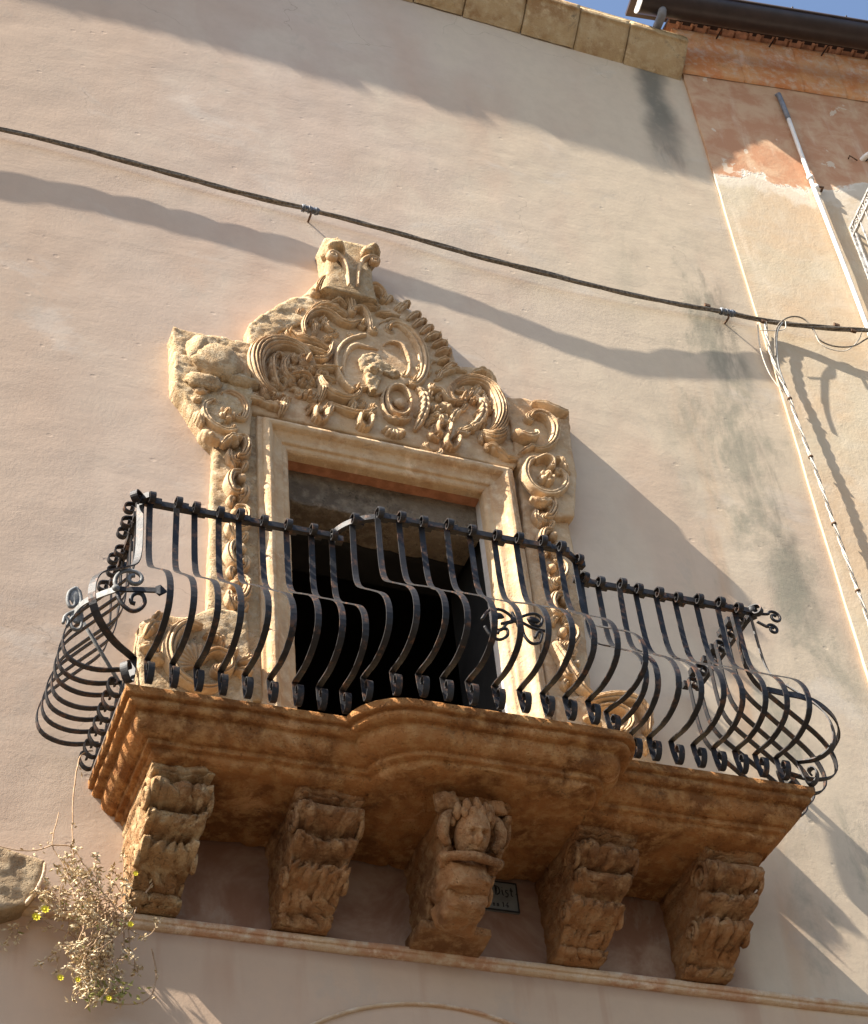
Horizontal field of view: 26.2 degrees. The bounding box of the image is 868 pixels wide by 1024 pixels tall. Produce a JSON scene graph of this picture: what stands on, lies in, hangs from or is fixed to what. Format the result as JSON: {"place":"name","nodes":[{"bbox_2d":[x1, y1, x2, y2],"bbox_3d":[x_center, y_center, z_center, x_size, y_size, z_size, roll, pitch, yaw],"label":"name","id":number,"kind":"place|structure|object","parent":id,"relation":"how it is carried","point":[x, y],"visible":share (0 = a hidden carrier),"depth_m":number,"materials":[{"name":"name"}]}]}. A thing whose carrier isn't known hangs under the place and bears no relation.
{"place":"outdoors","nodes":[
{"label":"outdoors","id":0,"kind":"place"},
{"bbox_2d":[564,0,867,28],"label":"sky","id":1,"kind":"structure","parent":0,"point":[858,9],"materials":[{"name":"blue"}]},
{"label":"ground","id":2,"kind":"structure","parent":0,"visible":0},
{"bbox_2d":[0,0,867,1023],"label":"plastered house","id":3,"kind":"structure","parent":2,"relation":"on","point":[560,136],"depth_m":10.73,"materials":[{"name":"paint"}]},
{"bbox_2d":[0,847,45,923],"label":"rounded stone end","id":4,"kind":"object","parent":3,"relation":"attached to","point":[21,875],"visible":0.91,"depth_m":7.47,"materials":[{"name":"beige stone"}]},
{"bbox_2d":[0,750,162,1011],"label":"dry weed","id":5,"kind":"object","parent":3,"relation":"attached to","point":[89,907],"visible":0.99,"depth_m":7.36,"materials":[{"name":"beige plant"}]},
{"bbox_2d":[301,204,319,222],"bbox_3d":[-0.760,-1.820,11.390,0.111,0.084,0.093,11,-46,-18],"label":"cable clamp","id":6,"kind":"object","parent":3,"relation":"attached to","point":[311,208],"visible":1,"depth_m":11.37,"materials":[{"name":"metal"}]},
{"bbox_2d":[133,237,655,762],"bbox_3d":[-0.233,-0.058,9.829,2.637,4.003,0.415,11,-46,-18],"label":"carved door surround","id":7,"kind":"object","parent":3,"relation":"attached to","point":[347,367],"visible":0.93,"depth_m":10.07,"materials":[{"name":"stone"}]},
{"bbox_2d":[0,127,867,332],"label":"overhead cable bundle","id":8,"kind":"object","parent":3,"relation":"attached to","point":[258,197],"visible":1,"depth_m":11.54,"materials":[{"name":"black rubber"}]},
{"bbox_2d":[760,316,867,384],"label":"cable loops","id":9,"kind":"object","parent":8,"relation":"hanging from","point":[776,339],"visible":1,"depth_m":12.23,"materials":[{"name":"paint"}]},
{"bbox_2d":[88,683,814,985],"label":"stone balcony","id":10,"kind":"structure","parent":3,"relation":"attached to","point":[453,811],"depth_m":7.92,"materials":[{"name":"stone"}]},
{"bbox_2d":[35,489,840,816],"bbox_3d":[0.209,0.652,8.523,3.797,1.114,1.251,11,-46,-18],"label":"wrought iron railing","id":11,"kind":"object","parent":10,"relation":"on","point":[133,533],"visible":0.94,"depth_m":8.28,"materials":[{"name":"black metal"}]},
{"bbox_2d":[485,881,519,914],"bbox_3d":[0.259,1.729,8.392,0.250,0.154,0.027,11,-46,-18],"label":"lettered tile","id":12,"kind":"object","parent":3,"relation":"attached to","point":[505,898],"visible":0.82,"depth_m":8.40,"materials":[{"name":"white ceramic"}]},
{"bbox_2d":[719,307,735,323],"bbox_3d":[1.922,-1.287,12.261,0.112,0.085,0.094,11,-46,-18],"label":"cable clamp","id":13,"kind":"object","parent":3,"relation":"attached to","point":[728,311],"visible":1,"depth_m":12.24,"materials":[{"name":"metal"}]},
{"bbox_2d":[625,0,867,680],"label":"neighbour house","id":14,"kind":"structure","parent":2,"relation":"on","point":[746,61],"depth_m":13.56,"materials":[{"name":"paint"}]},
{"bbox_2d":[757,321,867,624],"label":"drop cable","id":15,"kind":"object","parent":14,"relation":"attached to","point":[833,523],"visible":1,"depth_m":11.39,"materials":[{"name":"plastic"}]},
{"bbox_2d":[775,92,867,334],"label":"pipe","id":16,"kind":"object","parent":14,"relation":"attached to","point":[810,179],"depth_m":13.46,"materials":[{"name":"metal"}]},
{"bbox_2d":[849,188,867,278],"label":"neighbour balcony grille","id":17,"kind":"object","parent":14,"relation":"attached to","point":[853,230],"visible":1,"depth_m":13.23,"materials":[{"name":"white metal"}]},
{"bbox_2d":[860,152,867,160],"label":"pipe stub","id":18,"kind":"object","parent":14,"relation":"attached to","point":[864,157],"visible":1,"depth_m":14.09,"materials":[{"name":"white plastic"}]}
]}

